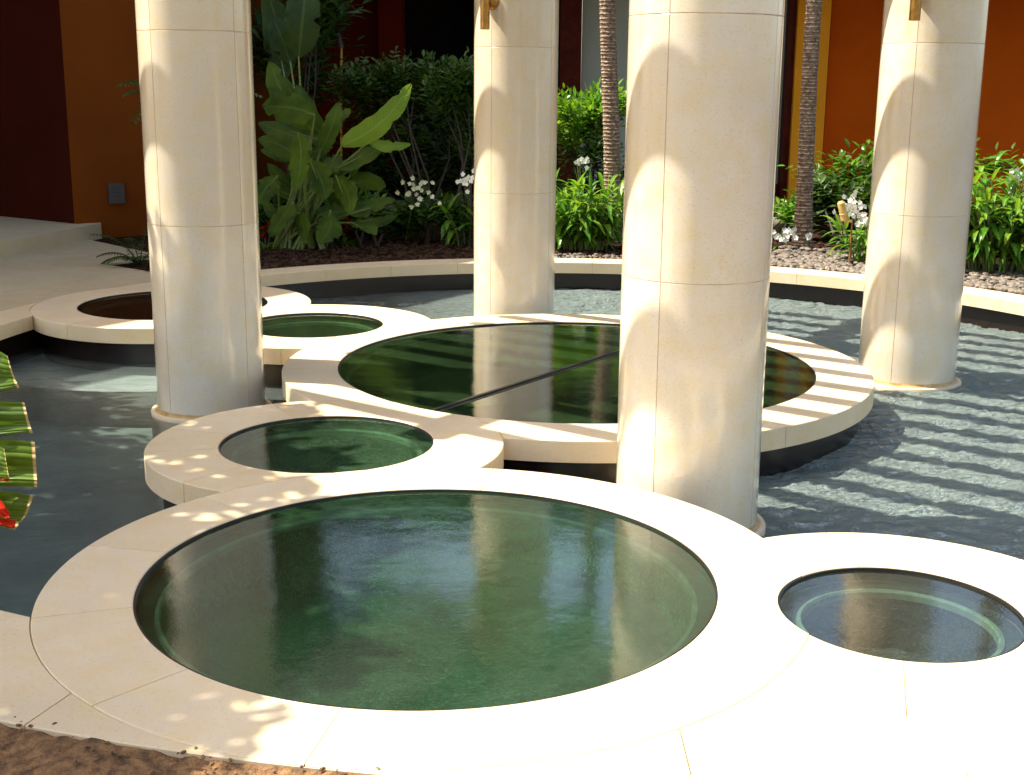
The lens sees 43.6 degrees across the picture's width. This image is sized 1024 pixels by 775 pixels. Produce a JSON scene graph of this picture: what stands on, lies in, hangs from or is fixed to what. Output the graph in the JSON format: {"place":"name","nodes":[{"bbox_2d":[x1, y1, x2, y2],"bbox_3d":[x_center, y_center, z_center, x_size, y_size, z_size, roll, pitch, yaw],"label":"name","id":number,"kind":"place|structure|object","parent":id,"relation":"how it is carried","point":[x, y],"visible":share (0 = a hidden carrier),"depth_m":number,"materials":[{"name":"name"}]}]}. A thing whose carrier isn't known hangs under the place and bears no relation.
{"place":"outdoors","nodes":[
{"label":"outdoors","id":0,"kind":"place"},
{"bbox_2d":[0,240,150,310],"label":"plaza","id":1,"kind":"structure","parent":0,"point":[42,275],"depth_m":11.48,"materials":[{"name":"stone"}]},
{"bbox_2d":[0,216,101,257],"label":"plaza step","id":2,"kind":"object","parent":1,"relation":"on","point":[18,236],"visible":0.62,"depth_m":13.45,"materials":[{"name":"stone"}]},
{"bbox_2d":[0,723,356,774],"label":"gravel ground","id":3,"kind":"structure","parent":0,"point":[17,749],"depth_m":3.23,"materials":[{"name":"brown gravel"}]},
{"bbox_2d":[0,352,36,529],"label":"foreground plant","id":4,"kind":"object","parent":3,"relation":"on","point":[17,462],"visible":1,"depth_m":2.89,"materials":[{"name":"green plant"}]},
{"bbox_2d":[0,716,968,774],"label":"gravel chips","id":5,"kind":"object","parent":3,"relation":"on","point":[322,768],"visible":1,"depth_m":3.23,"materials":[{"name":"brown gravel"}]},
{"bbox_2d":[0,402,617,619],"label":"pool floor","id":6,"kind":"structure","parent":0,"point":[71,518],"depth_m":7.21,"materials":[{"name":"stone"}]},
{"bbox_2d":[0,354,156,426],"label":"water","id":7,"kind":"structure","parent":6,"relation":"on","point":[137,413],"depth_m":8.60,"materials":[{"name":"grey liquid"}]},
{"bbox_2d":[30,285,310,372],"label":"round pool","id":8,"kind":"structure","parent":6,"relation":"on","point":[109,329],"depth_m":9.20,"materials":[{"name":"stone"}]},
{"bbox_2d":[135,0,271,437],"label":"stone column","id":9,"kind":"structure","parent":6,"relation":"on","point":[196,76],"depth_m":7.25,"materials":[{"name":"stone"}]},
{"bbox_2d":[144,400,503,508],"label":"round pool","id":10,"kind":"structure","parent":6,"relation":"on","point":[203,456],"depth_m":6.37,"materials":[{"name":"stone"}]},
{"bbox_2d":[262,304,430,403],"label":"round pool","id":11,"kind":"structure","parent":6,"relation":"on","point":[289,331],"depth_m":9.47,"materials":[{"name":"stone"}]},
{"bbox_2d":[31,467,808,770],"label":"round pool","id":12,"kind":"structure","parent":6,"relation":"on","point":[236,622],"depth_m":4.70,"materials":[{"name":"stone"}]},
{"bbox_2d":[0,273,1023,709],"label":"pool wall","id":13,"kind":"structure","parent":6,"relation":"on","point":[20,347],"depth_m":12.06,"materials":[{"name":"tile"}]},
{"bbox_2d":[0,258,1023,774],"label":"curb","id":14,"kind":"structure","parent":13,"relation":"on","point":[770,730],"depth_m":3.38,"materials":[{"name":"stone"}]},
{"bbox_2d":[474,0,558,315],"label":"stone column","id":15,"kind":"structure","parent":6,"relation":"on","point":[515,94],"depth_m":9.61,"materials":[{"name":"stone"}]},
{"bbox_2d":[480,0,498,29],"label":"wall lamp","id":16,"kind":"object","parent":15,"relation":"attached to","point":[486,6],"visible":1,"depth_m":9.28,"materials":[{"name":"brown metal"}]},
{"bbox_2d":[282,314,874,483],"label":"round pool","id":17,"kind":"structure","parent":6,"relation":"on","point":[826,407],"depth_m":8.23,"materials":[{"name":"stone"}]},
{"bbox_2d":[616,0,784,535],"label":"stone column","id":18,"kind":"structure","parent":6,"relation":"on","point":[703,101],"depth_m":5.27,"materials":[{"name":"stone"}]},
{"bbox_2d":[764,532,1023,722],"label":"round pool","id":19,"kind":"structure","parent":6,"relation":"on","point":[958,609],"depth_m":4.40,"materials":[{"name":"stone"}]},
{"bbox_2d":[858,0,988,392],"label":"stone column","id":20,"kind":"structure","parent":6,"relation":"on","point":[928,97],"depth_m":8.18,"materials":[{"name":"stone"}]},
{"bbox_2d":[909,0,921,20],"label":"wall lamp","id":21,"kind":"object","parent":20,"relation":"attached to","point":[915,11],"visible":1,"depth_m":7.81,"materials":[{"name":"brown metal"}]},
{"bbox_2d":[5,288,1023,708],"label":"water","id":22,"kind":"structure","parent":0,"point":[945,466],"depth_m":6.81,"materials":[{"name":"liquid"}]},
{"bbox_2d":[24,152,1007,761],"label":"ground","id":23,"kind":"structure","parent":0,"point":[264,254],"depth_m":13.64,"materials":[{"name":"soil"}]},
{"bbox_2d":[90,226,148,266],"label":"fern","id":24,"kind":"object","parent":23,"relation":"on","point":[134,259],"visible":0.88,"depth_m":11.98,"materials":[{"name":"green plant"}]},
{"bbox_2d":[0,0,311,237],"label":"entrance building","id":25,"kind":"structure","parent":23,"relation":"on","point":[71,143],"depth_m":14.08,"materials":[{"name":"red paint"}]},
{"bbox_2d":[107,183,124,203],"bbox_3d":[-4.397,-2.159,14.222,0.170,0.220,0.062,-7,15,-30],"label":"wall light","id":26,"kind":"object","parent":25,"relation":"attached to","point":[116,193],"visible":1,"depth_m":14.20,"materials":[{"name":"grey metal"}]},
{"bbox_2d":[114,79,262,124],"bbox_3d":[-3.122,-2.141,12.405,1.313,1.799,1.302,-7,15,-30],"label":"dark palm","id":27,"kind":"object","parent":23,"relation":"on","point":[138,90],"visible":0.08,"depth_m":12.02,"materials":[{"name":"green plant"}]},
{"bbox_2d":[260,222,277,250],"bbox_3d":[-2.571,-1.573,13.278,0.301,0.313,0.293,-12,18,-43],"label":"bromeliad","id":28,"kind":"object","parent":23,"relation":"on","point":[263,246],"visible":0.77,"depth_m":13.24,"materials":[{"name":"green plant"}]},
{"bbox_2d":[258,172,297,243],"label":"shrub","id":29,"kind":"object","parent":23,"relation":"on","point":[264,218],"visible":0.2,"depth_m":13.82,"materials":[{"name":"green plant"}]},
{"bbox_2d":[252,0,371,173],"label":"dark shrub","id":30,"kind":"object","parent":23,"relation":"on","point":[327,21],"visible":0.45,"depth_m":15.35,"materials":[{"name":"green plant"}]},
{"bbox_2d":[315,18,343,175],"bbox_3d":[-2.234,-3.254,15.675,0.392,2.484,0.068,0,13,0],"label":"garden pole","id":31,"kind":"object","parent":23,"relation":"on","point":[340,45],"visible":0.43,"depth_m":15.49,"materials":[{"name":"metal"}]},
{"bbox_2d":[258,0,411,249],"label":"paddle plant","id":32,"kind":"object","parent":23,"relation":"on","point":[297,129],"visible":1,"depth_m":13.03,"materials":[{"name":"green plant"}]},
{"bbox_2d":[337,217,356,245],"bbox_3d":[-1.809,-1.672,13.728,0.355,0.330,0.279,8,15,29],"label":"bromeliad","id":33,"kind":"object","parent":23,"relation":"on","point":[343,241],"visible":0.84,"depth_m":13.69,"materials":[{"name":"green plant"}]},
{"bbox_2d":[320,190,418,246],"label":"shrub","id":34,"kind":"object","parent":23,"relation":"on","point":[371,196],"visible":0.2,"depth_m":13.90,"materials":[{"name":"green plant"}]},
{"bbox_2d":[317,45,471,240],"bbox_3d":[-1.243,-2.860,14.850,2.035,2.171,1.923,0,13,0],"label":"dark shrub","id":35,"kind":"object","parent":23,"relation":"on","point":[384,85],"visible":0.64,"depth_m":14.78,"materials":[{"name":"green plant"}]},
{"bbox_2d":[327,122,473,226],"bbox_3d":[-1.225,-2.706,16.131,3.061,1.293,1.278,0,13,0],"label":"dark shrub","id":36,"kind":"object","parent":23,"relation":"on","point":[390,177],"visible":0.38,"depth_m":16.08,"materials":[{"name":"green plant"}]},
{"bbox_2d":[391,175,441,240],"bbox_3d":[-1.078,-1.894,13.667,0.453,0.780,0.970,-3,14,-16],"label":"orchid","id":37,"kind":"object","parent":23,"relation":"on","point":[414,188],"visible":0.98,"depth_m":13.29,"materials":[{"name":"beige plant"}]},
{"bbox_2d":[381,185,473,243],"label":"shrub","id":38,"kind":"object","parent":23,"relation":"on","point":[418,215],"visible":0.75,"depth_m":13.89,"materials":[{"name":"green plant"}]},
{"bbox_2d":[415,46,473,246],"bbox_3d":[-0.495,-2.693,14.207,1.048,2.146,1.229,10,16,35],"label":"dark shrub","id":39,"kind":"object","parent":23,"relation":"on","point":[459,81],"visible":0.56,"depth_m":13.94,"materials":[{"name":"green plant"}]},
{"bbox_2d":[428,191,473,246],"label":"leafy clump","id":40,"kind":"object","parent":23,"relation":"on","point":[446,227],"visible":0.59,"depth_m":13.68,"materials":[{"name":"green plant"}]},
{"bbox_2d":[455,168,473,241],"bbox_3d":[-0.449,-1.930,13.642,0.318,0.872,1.113,0,13,-3],"label":"orchid","id":41,"kind":"object","parent":23,"relation":"on","point":[466,179],"visible":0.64,"depth_m":13.06,"materials":[{"name":"white plant"}]},
{"bbox_2d":[126,230,862,271],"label":"mulch","id":42,"kind":"object","parent":23,"relation":"on","point":[292,253],"visible":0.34,"depth_m":13.21,"materials":[{"name":"brown soil"}]},
{"bbox_2d":[272,186,410,246],"bbox_3d":[-2.171,-2.096,14.616,1.869,0.788,1.523,9,16,32],"label":"dark shrub","id":43,"kind":"object","parent":42,"relation":"on","point":[334,243],"visible":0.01,"depth_m":13.73,"materials":[{"name":"green plant"}]},
{"bbox_2d":[805,233,811,246],"bbox_3d":[3.178,-1.562,13.659,0.072,0.205,0.187,7,15,26],"label":"orchid","id":44,"kind":"object","parent":42,"relation":"on","point":[808,236],"visible":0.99,"depth_m":13.59,"materials":[{"name":"white plant"}]},
{"bbox_2d":[574,156,589,183],"bbox_3d":[0.714,-2.003,13.780,0.220,0.960,0.368,7,15,25],"label":"orchid","id":45,"kind":"object","parent":23,"relation":"on","point":[579,161],"visible":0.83,"depth_m":13.71,"materials":[{"name":"white plant"}]},
{"bbox_2d":[555,167,623,250],"bbox_3d":[0.725,-1.890,13.497,1.434,0.930,1.192,0,13,0],"label":"leafy clump","id":46,"kind":"object","parent":23,"relation":"on","point":[578,224],"visible":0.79,"depth_m":13.29,"materials":[{"name":"green plant"}]},
{"bbox_2d":[556,121,624,229],"bbox_3d":[1.021,-2.377,14.685,1.076,1.345,1.122,-12,18,-42],"label":"dark shrub","id":47,"kind":"object","parent":23,"relation":"on","point":[593,147],"visible":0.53,"depth_m":14.61,"materials":[{"name":"green plant"}]},
{"bbox_2d":[557,77,626,207],"bbox_3d":[0.871,-2.661,14.786,1.156,1.834,1.066,0,13,0],"label":"sunlit shrub","id":48,"kind":"object","parent":23,"relation":"on","point":[580,115],"visible":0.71,"depth_m":14.54,"materials":[{"name":"green plant"}]},
{"bbox_2d":[599,0,622,243],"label":"palm tree","id":49,"kind":"object","parent":23,"relation":"on","point":[610,101],"visible":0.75,"depth_m":13.78,"materials":[{"name":"brown plant"}]},
{"bbox_2d":[772,192,795,242],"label":"shrub","id":50,"kind":"object","parent":23,"relation":"on","point":[788,212],"visible":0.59,"depth_m":14.44,"materials":[{"name":"green plant"}]},
{"bbox_2d":[772,226,798,248],"bbox_3d":[2.887,-1.604,13.764,0.343,0.295,0.547,0,13,0],"label":"orchid","id":51,"kind":"object","parent":23,"relation":"on","point":[784,237],"visible":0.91,"depth_m":13.58,"materials":[{"name":"white plant"}]},
{"bbox_2d":[555,245,1023,294],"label":"pebbles","id":52,"kind":"object","parent":23,"relation":"on","point":[1008,281],"visible":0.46,"depth_m":12.24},
{"bbox_2d":[832,189,867,262],"bbox_3d":[3.334,-1.532,12.332,0.456,0.748,0.302,-6,15,-26],"label":"orchid","id":53,"kind":"object","parent":52,"relation":"on","point":[850,206],"visible":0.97,"depth_m":12.32,"materials":[{"name":"white plant"}]},
{"bbox_2d":[852,216,868,254],"bbox_3d":[3.509,-1.417,12.419,0.349,0.487,0.266,12,18,41],"label":"orchid","id":54,"kind":"object","parent":52,"relation":"on","point":[861,221],"visible":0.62,"depth_m":12.45,"materials":[{"name":"white plant"}]},
{"bbox_2d":[791,0,822,248],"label":"palm tree","id":55,"kind":"object","parent":23,"relation":"on","point":[803,220],"visible":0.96,"depth_m":13.56,"materials":[{"name":"brown plant"}]},
{"bbox_2d":[782,158,871,250],"bbox_3d":[3.834,-2.006,14.366,1.462,1.089,1.691,0,13,0],"label":"dark shrub","id":56,"kind":"object","parent":23,"relation":"on","point":[827,196],"visible":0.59,"depth_m":14.38,"materials":[{"name":"green plant"}]},
{"bbox_2d":[837,201,852,262],"bbox_3d":[3.212,-1.489,12.388,0.162,0.635,0.079,0,13,0],"label":"bamboo torch","id":57,"kind":"object","parent":23,"relation":"on","point":[843,214],"visible":0.97,"depth_m":12.33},
{"bbox_2d":[821,206,868,264],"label":"leafy clump","id":58,"kind":"object","parent":23,"relation":"on","point":[837,224],"visible":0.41,"depth_m":12.57,"materials":[{"name":"green plant"}]},
{"bbox_2d":[822,159,871,234],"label":"leafy clump","id":59,"kind":"object","parent":23,"relation":"on","point":[867,180],"visible":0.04,"depth_m":14.53,"materials":[{"name":"green plant"}]},
{"bbox_2d":[777,137,1023,197],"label":"dark shrub","id":60,"kind":"object","parent":23,"relation":"on","point":[854,169],"visible":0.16,"depth_m":15.32,"materials":[{"name":"green plant"}]},
{"bbox_2d":[965,150,1023,274],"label":"leafy clump","id":61,"kind":"object","parent":23,"relation":"on","point":[990,238],"visible":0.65,"depth_m":11.79,"materials":[{"name":"green plant"}]},
{"bbox_2d":[1009,167,1023,196],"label":"orchid","id":62,"kind":"object","parent":23,"relation":"on","point":[1016,176],"visible":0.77,"depth_m":11.85,"materials":[{"name":"white plant"}]},
{"bbox_2d":[310,0,1023,202],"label":"hotel building","id":63,"kind":"structure","parent":0,"point":[850,37],"depth_m":19.03,"materials":[{"name":"red paint"}]},
{"bbox_2d":[323,199,1019,226],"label":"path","id":64,"kind":"structure","parent":0,"point":[391,206],"depth_m":17.85,"materials":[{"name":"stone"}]},
{"bbox_2d":[773,212,787,233],"bbox_3d":[3.141,-1.945,15.150,0.270,0.267,0.216,0,13,0],"label":"rock","id":65,"kind":"object","parent":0,"point":[778,228],"visible":0.23,"depth_m":15.07,"materials":[{"name":"beige stone"}]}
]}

